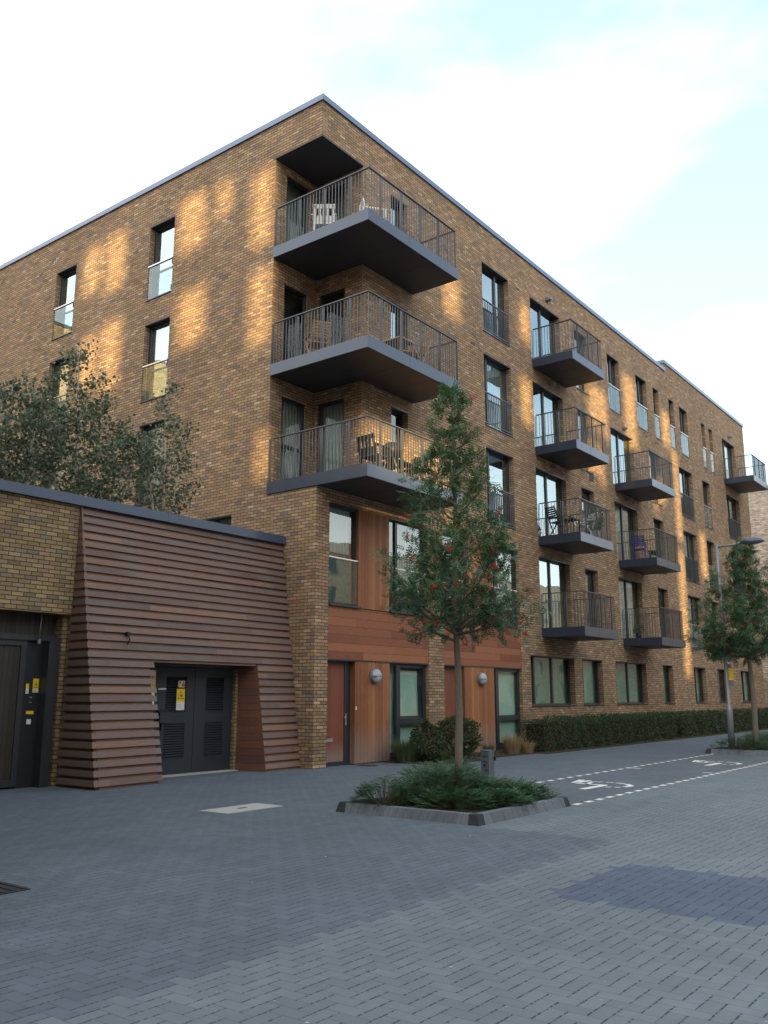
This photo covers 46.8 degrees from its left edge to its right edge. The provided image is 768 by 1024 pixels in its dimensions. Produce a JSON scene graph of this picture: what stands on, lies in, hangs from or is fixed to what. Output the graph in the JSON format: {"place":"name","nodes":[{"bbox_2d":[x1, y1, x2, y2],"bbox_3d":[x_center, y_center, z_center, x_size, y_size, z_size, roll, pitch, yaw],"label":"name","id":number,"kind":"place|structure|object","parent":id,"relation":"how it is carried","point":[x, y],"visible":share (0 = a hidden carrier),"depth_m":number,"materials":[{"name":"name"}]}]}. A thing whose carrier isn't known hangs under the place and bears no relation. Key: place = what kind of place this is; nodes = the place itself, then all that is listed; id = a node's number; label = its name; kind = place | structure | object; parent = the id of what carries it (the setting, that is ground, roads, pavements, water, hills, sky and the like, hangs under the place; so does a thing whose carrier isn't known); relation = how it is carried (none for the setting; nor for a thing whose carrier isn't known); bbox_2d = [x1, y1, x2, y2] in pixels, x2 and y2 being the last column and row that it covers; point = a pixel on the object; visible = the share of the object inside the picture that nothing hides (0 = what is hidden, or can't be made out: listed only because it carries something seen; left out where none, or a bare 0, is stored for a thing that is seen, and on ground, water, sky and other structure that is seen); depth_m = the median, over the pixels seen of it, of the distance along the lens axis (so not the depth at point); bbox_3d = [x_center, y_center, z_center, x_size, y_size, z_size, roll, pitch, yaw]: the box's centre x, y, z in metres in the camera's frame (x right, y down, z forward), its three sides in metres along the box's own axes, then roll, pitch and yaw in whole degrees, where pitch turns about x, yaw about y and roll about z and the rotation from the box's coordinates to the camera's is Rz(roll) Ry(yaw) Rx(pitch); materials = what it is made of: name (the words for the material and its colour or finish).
{"place":"outdoors","nodes":[
{"label":"outdoors","id":0,"kind":"place"},
{"bbox_2d":[0,93,767,768],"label":"apartment building","id":1,"kind":"structure","parent":0,"point":[218,283],"depth_m":25.21,"materials":[{"name":"brick"}]},
{"bbox_2d":[44,449,60,489],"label":"window","id":2,"kind":"structure","parent":1,"relation":"in","point":[50,487],"depth_m":27.63,"materials":[{"name":"clear glass"}]},
{"bbox_2d":[47,355,69,431],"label":"window","id":3,"kind":"structure","parent":1,"relation":"in","point":[62,393],"depth_m":28.21,"materials":[{"name":"clear glass"}]},
{"bbox_2d":[51,264,76,340],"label":"window","id":4,"kind":"structure","parent":1,"relation":"in","point":[70,272],"depth_m":28.97,"materials":[{"name":"clear glass"}]},
{"bbox_2d":[136,419,164,505],"bbox_3d":[-6.324,-1.333,24.402,1.700,2.900,0.395,-9,-15,36],"label":"window","id":5,"kind":"structure","parent":1,"relation":"in","point":[147,427],"depth_m":24.67,"materials":[{"name":"clear glass"}]},
{"bbox_2d":[139,316,169,402],"bbox_3d":[-6.324,-4.266,25.009,1.700,2.930,0.395,-9,-15,36],"label":"window","id":6,"kind":"structure","parent":1,"relation":"in","point":[159,329],"depth_m":25.31,"materials":[{"name":"clear glass"}]},
{"bbox_2d":[145,216,174,301],"bbox_3d":[-6.269,-7.263,25.702,1.700,2.940,0.575,-9,-15,36],"label":"window","id":7,"kind":"structure","parent":1,"relation":"in","point":[164,230],"depth_m":26.14,"materials":[{"name":"clear glass"}]},
{"bbox_2d":[202,514,231,524],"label":"window","id":8,"kind":"structure","parent":1,"relation":"in","point":[226,519],"depth_m":22.42,"materials":[{"name":"black glass"}]},
{"bbox_2d":[280,396,304,479],"bbox_3d":[-2.382,-1.712,22.303,0.216,2.850,1.460,-9,-15,36],"label":"balcony door","id":9,"kind":"structure","parent":1,"relation":"in","point":[292,412],"depth_m":22.51,"materials":[{"name":"clear glass"}]},
{"bbox_2d":[283,284,306,359],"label":"balcony door","id":10,"kind":"structure","parent":1,"relation":"in","point":[294,300],"depth_m":23.34,"materials":[{"name":"grey glass"}]},
{"bbox_2d":[286,176,308,241],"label":"balcony door","id":11,"kind":"structure","parent":1,"relation":"in","point":[295,190],"depth_m":23.98,"materials":[{"name":"grey glass"}]},
{"bbox_2d":[303,319,331,352],"bbox_3d":[-1.620,-4.143,21.780,0.550,0.920,0.707,5,-13,-21],"label":"garden chair","id":12,"kind":"object","parent":1,"relation":"on","point":[313,346],"visible":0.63,"depth_m":21.64,"materials":[{"name":"brown wood"}]},
{"bbox_2d":[311,204,336,229],"bbox_3d":[-1.502,-7.220,22.407,0.620,0.880,0.610,0,-12,1],"label":"garden chair","id":13,"kind":"object","parent":1,"relation":"on","point":[331,218],"visible":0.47,"depth_m":22.21,"materials":[{"name":"white plastic"}]},
{"bbox_2d":[318,399,343,471],"bbox_3d":[-1.298,-1.679,22.585,1.480,2.900,0.216,-9,-15,36],"label":"balcony door","id":14,"kind":"structure","parent":1,"relation":"in","point":[331,412],"depth_m":22.80,"materials":[{"name":"clear glass"}]},
{"bbox_2d":[320,288,344,346],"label":"balcony door","id":15,"kind":"structure","parent":1,"relation":"in","point":[339,294],"depth_m":23.61,"materials":[{"name":"grey glass"}]},
{"bbox_2d":[321,183,345,219],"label":"balcony door","id":16,"kind":"structure","parent":1,"relation":"in","point":[342,187],"depth_m":24.28,"materials":[{"name":"grey glass"}]},
{"bbox_2d":[326,661,349,766],"bbox_3d":[-1.117,4.566,20.152,0.200,2.323,0.977,-9,-15,36],"label":"front door","id":17,"kind":"structure","parent":1,"relation":"in","point":[338,677],"depth_m":20.21,"materials":[{"name":"wood"}]},
{"bbox_2d":[328,502,360,608],"bbox_3d":[-0.992,1.041,20.877,0.265,2.393,1.122,-9,-15,36],"label":"window","id":18,"kind":"structure","parent":1,"relation":"in","point":[339,519],"depth_m":21.13,"materials":[{"name":"clear glass"}]},
{"bbox_2d":[359,198,386,218],"bbox_3d":[-0.302,-7.269,22.167,0.610,0.880,0.620,3,-12,-14],"label":"garden chair","id":19,"kind":"object","parent":1,"relation":"on","point":[363,204],"visible":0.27,"depth_m":21.96,"materials":[{"name":"white plastic"}]},
{"bbox_2d":[357,433,389,469],"bbox_3d":[-0.247,-1.300,20.617,0.620,0.880,0.610,-10,-15,40],"label":"garden chair","id":20,"kind":"object","parent":1,"relation":"on","point":[364,452],"visible":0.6,"depth_m":20.53,"materials":[{"name":"black plastic"}]},
{"bbox_2d":[381,442,399,471],"bbox_3d":[0.200,-1.225,20.858,0.520,0.829,0.550,-9,-15,36],"label":"garden chair","id":21,"kind":"object","parent":1,"relation":"on","point":[382,450],"visible":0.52,"depth_m":20.71,"materials":[{"name":"black plastic"}]},
{"bbox_2d":[375,459,414,477],"bbox_3d":[0.264,-0.937,21.307,0.700,0.450,0.700,-9,-15,36],"label":"balcony table","id":22,"kind":"object","parent":1,"relation":"on","point":[405,464],"visible":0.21,"depth_m":21.29,"materials":[{"name":"black plastic"}]},
{"bbox_2d":[391,194,405,226],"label":"window","id":23,"kind":"structure","parent":1,"relation":"in","point":[391,194],"depth_m":25.24,"materials":[{"name":"clear glass"}]},
{"bbox_2d":[391,301,406,350],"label":"window","id":24,"kind":"structure","parent":1,"relation":"in","point":[401,307],"depth_m":24.55,"materials":[{"name":"clear glass"}]},
{"bbox_2d":[383,336,414,357],"bbox_3d":[0.355,-3.934,22.049,0.600,0.620,0.600,-9,-15,36],"label":"balcony table","id":25,"kind":"object","parent":1,"relation":"on","point":[390,342],"visible":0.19,"depth_m":22.06,"materials":[{"name":"brown wood"}]},
{"bbox_2d":[391,406,407,471],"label":"window","id":26,"kind":"structure","parent":1,"relation":"in","point":[395,412],"depth_m":23.80,"materials":[{"name":"clear glass"}]},
{"bbox_2d":[390,664,425,760],"bbox_3d":[0.519,5.011,22.232,0.228,2.335,1.650,-9,-15,36],"label":"tall window","id":27,"kind":"structure","parent":1,"relation":"in","point":[407,682],"depth_m":22.42,"materials":[{"name":"clear glass"}]},
{"bbox_2d":[389,518,429,616],"bbox_3d":[0.482,1.452,22.983,0.515,2.950,2.285,-9,-15,36],"label":"window","id":28,"kind":"structure","parent":1,"relation":"in","point":[396,531],"depth_m":22.98,"materials":[{"name":"clear glass"}]},
{"bbox_2d":[399,339,430,361],"bbox_3d":[0.819,-3.982,22.557,0.707,0.920,0.550,8,-14,-33],"label":"garden chair","id":29,"kind":"object","parent":1,"relation":"on","point":[426,344],"visible":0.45,"depth_m":22.48,"materials":[{"name":"brown wood"}]},
{"bbox_2d":[404,456,427,476],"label":"garden chair","id":30,"kind":"object","parent":1,"relation":"on","point":[414,466],"visible":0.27,"depth_m":22.04,"materials":[{"name":"black plastic"}]},
{"bbox_2d":[444,666,455,743],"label":"front door","id":31,"kind":"structure","parent":1,"relation":"in","point":[449,671],"depth_m":23.94,"materials":[{"name":"wood"}]},
{"bbox_2d":[443,532,467,621],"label":"window","id":32,"kind":"structure","parent":1,"relation":"in","point":[443,532],"depth_m":24.79,"materials":[{"name":"clear glass"}]},
{"bbox_2d":[482,261,510,346],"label":"window","id":33,"kind":"structure","parent":1,"relation":"in","point":[490,278],"depth_m":28.97,"materials":[{"name":"clear glass"}]},
{"bbox_2d":[484,353,513,437],"bbox_3d":[3.467,-3.655,27.964,0.395,2.930,2.280,-9,-15,36],"label":"window","id":34,"kind":"structure","parent":1,"relation":"in","point":[496,417],"depth_m":28.28,"materials":[{"name":"clear glass"}]},
{"bbox_2d":[486,446,515,529],"bbox_3d":[3.395,-0.711,27.411,0.575,2.900,2.280,-9,-15,36],"label":"window","id":35,"kind":"structure","parent":1,"relation":"in","point":[494,458],"depth_m":27.91,"materials":[{"name":"clear glass"}]},
{"bbox_2d":[491,547,521,627],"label":"window","id":36,"kind":"structure","parent":1,"relation":"in","point":[514,566],"depth_m":27.23,"materials":[{"name":"clear glass"}]},
{"bbox_2d":[494,669,520,750],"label":"tall window","id":37,"kind":"structure","parent":1,"relation":"in","point":[506,681],"depth_m":26.37,"materials":[{"name":"clear glass"}]},
{"bbox_2d":[530,297,558,358],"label":"balcony door","id":38,"kind":"structure","parent":1,"relation":"in","point":[540,315],"depth_m":31.88,"materials":[{"name":"clear glass"}]},
{"bbox_2d":[533,381,561,446],"bbox_3d":[5.483,-3.081,30.738,0.536,2.930,2.850,-9,-15,36],"label":"balcony door","id":39,"kind":"structure","parent":1,"relation":"in","point":[542,397],"depth_m":31.28,"materials":[{"name":"clear glass"}]},
{"bbox_2d":[536,467,565,535],"bbox_3d":[5.483,-0.124,30.126,0.536,2.950,2.850,-9,-15,36],"label":"balcony door","id":40,"kind":"structure","parent":1,"relation":"in","point":[545,481],"depth_m":30.62,"materials":[{"name":"clear glass"}]},
{"bbox_2d":[530,655,576,706],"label":"window","id":41,"kind":"structure","parent":1,"relation":"in","point":[550,675],"depth_m":28.86,"materials":[{"name":"clear glass"}]},
{"bbox_2d":[539,556,568,628],"bbox_3d":[5.554,2.774,29.471,0.356,2.950,2.850,-9,-15,36],"label":"balcony door","id":42,"kind":"structure","parent":1,"relation":"in","point":[552,572],"depth_m":29.95,"materials":[{"name":"clear glass"}]},
{"bbox_2d":[544,506,571,534],"bbox_3d":[5.651,0.319,28.834,0.707,0.920,0.550,7,-14,-31],"label":"garden chair","id":43,"kind":"object","parent":1,"relation":"on","point":[558,522],"visible":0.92,"depth_m":28.78,"materials":[{"name":"black plastic"}]},
{"bbox_2d":[574,329,589,395],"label":"window","id":44,"kind":"structure","parent":1,"relation":"in","point":[582,337],"depth_m":33.82,"materials":[{"name":"black glass"}]},
{"bbox_2d":[577,407,593,474],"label":"window","id":45,"kind":"structure","parent":1,"relation":"in","point":[586,470],"depth_m":33.43,"materials":[{"name":"black glass"}]},
{"bbox_2d":[574,512,597,534],"bbox_3d":[6.723,0.468,29.556,0.707,0.920,0.550,6,-13,-28],"label":"garden chair","id":46,"kind":"object","parent":1,"relation":"on","point":[577,527],"visible":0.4,"depth_m":29.64,"materials":[{"name":"white metal"}]},
{"bbox_2d":[581,487,597,553],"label":"window","id":47,"kind":"structure","parent":1,"relation":"in","point":[583,490],"depth_m":32.90,"materials":[{"name":"black glass"}]},
{"bbox_2d":[585,568,596,626],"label":"window","id":48,"kind":"structure","parent":1,"relation":"in","point":[586,570],"depth_m":32.29,"materials":[{"name":"black glass"}]},
{"bbox_2d":[582,659,604,705],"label":"window","id":49,"kind":"structure","parent":1,"relation":"in","point":[589,667],"depth_m":31.44,"materials":[{"name":"clear glass"}]},
{"bbox_2d":[587,519,601,535],"bbox_3d":[6.985,0.564,29.438,0.531,0.686,0.533,-9,-15,36],"label":"potted plant","id":50,"kind":"object","parent":1,"relation":"on","point":[600,525],"visible":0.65,"depth_m":29.35,"materials":[{"name":"green plant"}]},
{"bbox_2d":[587,505,602,536],"bbox_3d":[7.090,0.331,29.789,0.610,1.283,0.612,-9,-15,36],"label":"potted plant","id":51,"kind":"object","parent":1,"relation":"on","point":[597,514],"visible":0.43,"depth_m":29.74,"materials":[{"name":"green plant"}]},
{"bbox_2d":[606,353,621,415],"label":"window","id":52,"kind":"structure","parent":1,"relation":"in","point":[609,358],"depth_m":36.16,"materials":[{"name":"clear glass"}]},
{"bbox_2d":[610,426,632,483],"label":"balcony door","id":53,"kind":"structure","parent":1,"relation":"in","point":[617,437],"depth_m":36.42,"materials":[{"name":"clear glass"}]},
{"bbox_2d":[614,501,636,560],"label":"balcony door","id":54,"kind":"structure","parent":1,"relation":"in","point":[621,520],"depth_m":35.82,"materials":[{"name":"clear glass"}]},
{"bbox_2d":[618,577,639,638],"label":"balcony door","id":55,"kind":"structure","parent":1,"relation":"in","point":[628,591],"depth_m":35.06,"materials":[{"name":"clear glass"}]},
{"bbox_2d":[615,661,648,704],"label":"window","id":56,"kind":"structure","parent":1,"relation":"in","point":[629,682],"depth_m":34.07,"materials":[{"name":"clear glass"}]},
{"bbox_2d":[631,535,645,558],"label":"garden chair","id":57,"kind":"object","parent":1,"relation":"on","point":[634,540],"visible":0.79,"depth_m":33.96,"materials":[{"name":"blue plastic"}]},
{"bbox_2d":[633,625,644,637],"bbox_3d":[9.595,4.494,33.399,0.473,0.533,0.478,-9,-15,36],"label":"potted plant","id":58,"kind":"object","parent":1,"relation":"on","point":[636,633],"visible":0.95,"depth_m":33.33,"materials":[{"name":"green plant"}]},
{"bbox_2d":[635,374,649,432],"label":"window","id":59,"kind":"structure","parent":1,"relation":"in","point":[638,380],"depth_m":38.54,"materials":[{"name":"clear glass"}]},
{"bbox_2d":[639,383,661,440],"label":"window","id":60,"kind":"structure","parent":1,"relation":"in","point":[654,390],"depth_m":39.71,"materials":[{"name":"clear glass"}]},
{"bbox_2d":[658,587,666,634],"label":"window","id":61,"kind":"structure","parent":1,"relation":"in","point":[660,589],"depth_m":37.83,"materials":[{"name":"black glass"}]},
{"bbox_2d":[663,665,675,703],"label":"window","id":62,"kind":"structure","parent":1,"relation":"in","point":[665,667],"depth_m":37.21,"materials":[{"name":"clear glass"}]},
{"bbox_2d":[668,398,676,449],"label":"window","id":63,"kind":"structure","parent":1,"relation":"in","point":[669,401],"depth_m":41.31,"materials":[{"name":"clear glass"}]},
{"bbox_2d":[679,406,690,458],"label":"window","id":64,"kind":"structure","parent":1,"relation":"in","point":[681,411],"depth_m":42.70,"materials":[{"name":"clear glass"}]},
{"bbox_2d":[679,466,695,521],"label":"window","id":65,"kind":"structure","parent":1,"relation":"in","point":[682,471],"depth_m":41.84,"materials":[{"name":"clear glass"}]},
{"bbox_2d":[683,530,699,583],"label":"window","id":66,"kind":"structure","parent":1,"relation":"in","point":[691,569],"depth_m":41.30,"materials":[{"name":"black glass"}]},
{"bbox_2d":[688,595,703,649],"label":"window","id":67,"kind":"structure","parent":1,"relation":"in","point":[691,599],"depth_m":40.90,"materials":[{"name":"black glass"}]},
{"bbox_2d":[694,667,708,702],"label":"window","id":68,"kind":"structure","parent":1,"relation":"in","point":[697,670],"depth_m":40.47,"materials":[{"name":"clear glass"}]},
{"bbox_2d":[702,480,713,529],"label":"window","id":69,"kind":"structure","parent":1,"relation":"in","point":[703,482],"depth_m":44.32,"materials":[{"name":"black glass"}]},
{"bbox_2d":[707,540,716,587],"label":"window","id":70,"kind":"structure","parent":1,"relation":"in","point":[708,542],"depth_m":43.79,"materials":[{"name":"black glass"}]},
{"bbox_2d":[717,669,726,702],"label":"window","id":71,"kind":"structure","parent":1,"relation":"in","point":[722,670],"depth_m":43.09,"materials":[{"name":"black glass"}]},
{"bbox_2d":[722,438,733,478],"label":"balcony door","id":72,"kind":"structure","parent":1,"relation":"in","point":[726,445],"depth_m":48.82,"materials":[{"name":"clear glass"}]},
{"bbox_2d":[726,494,740,541],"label":"window","id":73,"kind":"structure","parent":1,"relation":"in","point":[737,526],"depth_m":47.46,"materials":[{"name":"black glass"}]},
{"bbox_2d":[731,557,742,593],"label":"window","id":74,"kind":"structure","parent":1,"relation":"in","point":[736,588],"depth_m":46.54,"materials":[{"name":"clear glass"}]},
{"bbox_2d":[740,670,750,701],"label":"window","id":75,"kind":"structure","parent":1,"relation":"in","point":[745,686],"depth_m":46.36,"materials":[{"name":"clear glass"}]},
{"bbox_2d":[0,727,767,1023],"bbox_3d":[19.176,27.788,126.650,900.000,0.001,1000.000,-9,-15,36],"label":"paved ground","id":76,"kind":"structure","parent":0,"point":[275,915],"depth_m":6.81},
{"bbox_2d":[0,881,30,894],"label":"drain grate","id":77,"kind":"object","parent":76,"relation":"on","point":[6,888],"visible":1,"depth_m":7.23,"materials":[{"name":"black metal"}]},
{"bbox_2d":[0,479,300,789],"bbox_3d":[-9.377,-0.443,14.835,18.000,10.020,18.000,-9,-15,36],"label":"timber clad substation","id":78,"kind":"object","parent":76,"relation":"on","point":[172,634],"visible":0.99,"depth_m":17.11,"materials":[{"name":"wood"}]},
{"bbox_2d":[0,611,58,788],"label":"entrance gate","id":79,"kind":"structure","parent":78,"relation":"attached to","point":[29,644],"depth_m":15.38,"materials":[{"name":"grey metal"}]},
{"bbox_2d":[0,372,75,488],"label":"podium tree","id":80,"kind":"object","parent":78,"relation":"on","point":[28,461],"visible":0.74,"depth_m":17.53,"materials":[{"name":"green plant"}]},
{"bbox_2d":[14,338,159,505],"bbox_3d":[-6.306,-1.465,18.678,2.277,4.371,3.327,-9,-15,36],"label":"podium tree","id":81,"kind":"object","parent":78,"relation":"on","point":[81,479],"visible":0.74,"depth_m":18.60,"materials":[{"name":"green plant"}]},
{"bbox_2d":[128,377,209,514],"bbox_3d":[-4.901,-1.061,20.304,1.899,4.222,1.859,4,-12,-19],"label":"podium tree","id":82,"kind":"object","parent":78,"relation":"on","point":[149,470],"visible":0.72,"depth_m":20.18,"materials":[{"name":"green plant"}]},
{"bbox_2d":[153,667,194,774],"bbox_3d":[-4.182,4.152,17.673,0.180,2.070,1.035,-9,-15,36],"label":"metal door","id":83,"kind":"structure","parent":78,"relation":"in","point":[176,750],"depth_m":17.72,"materials":[{"name":"black metal"}]},
{"bbox_2d":[191,668,232,771],"bbox_3d":[-3.591,4.328,18.522,0.072,2.070,1.040,-9,-15,36],"label":"metal door","id":84,"kind":"structure","parent":78,"relation":"in","point":[210,744],"depth_m":18.50,"materials":[{"name":"black metal"}]},
{"bbox_2d":[199,803,281,813],"bbox_3d":[-1.980,4.146,12.389,0.550,0.021,1.080,-9,-15,36],"label":"inspection cover","id":85,"kind":"object","parent":76,"relation":"on","point":[241,808],"visible":0.93,"depth_m":12.34,"materials":[{"name":"metal"}]},
{"bbox_2d":[336,754,570,825],"bbox_3d":[0.992,3.816,12.486,2.449,0.710,2.693,-9,-15,36],"label":"raised planter","id":86,"kind":"object","parent":76,"relation":"on","point":[480,800],"visible":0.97,"depth_m":11.98,"materials":[{"name":"plant"}]},
{"bbox_2d":[371,378,555,793],"bbox_3d":[1.308,0.962,13.084,2.593,6.321,2.617,-5,-13,24],"label":"rowan tree","id":87,"kind":"object","parent":86,"relation":"on","point":[453,608],"visible":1,"depth_m":12.96,"materials":[{"name":"green plant"}]},
{"bbox_2d":[480,750,495,778],"bbox_3d":[1.586,3.988,13.438,0.176,0.735,0.180,-9,-15,36],"label":"service post","id":88,"kind":"object","parent":86,"relation":"in","point":[488,758],"visible":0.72,"depth_m":13.43,"materials":[{"name":"grey metal"}]},
{"bbox_2d":[382,728,767,764],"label":"planting bed soil","id":89,"kind":"structure","parent":76,"relation":"on","point":[534,752],"depth_m":24.99,"materials":[{"name":"brown soil"}]},
{"bbox_2d":[381,735,424,762],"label":"ornamental grass","id":90,"kind":"object","parent":89,"relation":"on","point":[404,753],"depth_m":20.62,"materials":[{"name":"green plant"}]},
{"bbox_2d":[407,718,448,761],"bbox_3d":[0.999,5.450,21.145,1.034,1.058,0.937,-9,-15,36],"label":"evergreen shrub","id":91,"kind":"object","parent":89,"relation":"on","point":[425,754],"visible":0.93,"depth_m":20.99,"materials":[{"name":"green plant"}]},
{"bbox_2d":[431,713,483,758],"bbox_3d":[1.830,5.600,22.130,1.134,1.170,1.428,-9,-15,36],"label":"evergreen shrub","id":92,"kind":"object","parent":89,"relation":"on","point":[473,738],"visible":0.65,"depth_m":21.90,"materials":[{"name":"green plant"}]},
{"bbox_2d":[519,740,536,753],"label":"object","id":93,"kind":"object","parent":89,"relation":"on","point":[528,748],"depth_m":23.95,"materials":[{"name":"beige plant"}]},
{"bbox_2d":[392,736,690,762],"bbox_3d":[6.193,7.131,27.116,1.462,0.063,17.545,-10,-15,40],"label":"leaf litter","id":94,"kind":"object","parent":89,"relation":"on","point":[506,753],"visible":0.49,"depth_m":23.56,"materials":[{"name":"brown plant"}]},
{"bbox_2d":[517,711,678,751],"bbox_3d":[7.296,7.027,28.726,1.104,1.067,10.517,-9,-15,36],"label":"box hedge","id":95,"kind":"object","parent":89,"relation":"on","point":[556,733],"visible":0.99,"depth_m":27.18,"materials":[{"name":"plant"}]},
{"bbox_2d":[664,707,767,736],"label":"box hedge","id":96,"kind":"object","parent":89,"relation":"on","point":[688,723],"visible":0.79,"depth_m":36.08,"materials":[{"name":"plant"}]},
{"bbox_2d":[536,756,746,804],"bbox_3d":[7.613,5.852,20.662,2.080,0.001,18.680,-9,-15,36],"label":"road marking","id":97,"kind":"object","parent":76,"relation":"on","point":[581,781],"visible":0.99,"depth_m":16.42,"materials":[{"name":"white paint"}]},
{"bbox_2d":[705,730,767,755],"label":"raised planter","id":98,"kind":"object","parent":76,"relation":"on","point":[744,746],"visible":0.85,"depth_m":24.05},
{"bbox_2d":[684,537,767,749],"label":"rowan tree","id":99,"kind":"object","parent":98,"relation":"on","point":[740,641],"visible":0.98,"depth_m":24.71,"materials":[{"name":"green plant"}]},
{"bbox_2d":[715,537,764,749],"bbox_3d":[10.017,3.634,24.462,1.397,5.895,0.439,-9,-15,36],"label":"street lamp","id":100,"kind":"object","parent":98,"relation":"in","point":[748,541],"visible":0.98,"depth_m":24.63,"materials":[{"name":"metal"}]},
{"bbox_2d":[0,0,767,483],"label":"sky","id":101,"kind":"structure","parent":0,"point":[620,147],"materials":[{"name":"white"}]},
{"bbox_2d":[434,748,454,761],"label":"ornamental grass","id":102,"kind":"object","parent":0,"point":[445,756],"depth_m":20.76,"materials":[{"name":"green plant"}]},
{"bbox_2d":[494,732,526,753],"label":"ornamental grass","id":103,"kind":"object","parent":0,"point":[511,744],"depth_m":23.79,"materials":[{"name":"beige plant"}]},
{"bbox_2d":[748,490,767,706],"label":"neighbour building","id":104,"kind":"structure","parent":0,"point":[758,506],"depth_m":57.49,"materials":[{"name":"brick"}]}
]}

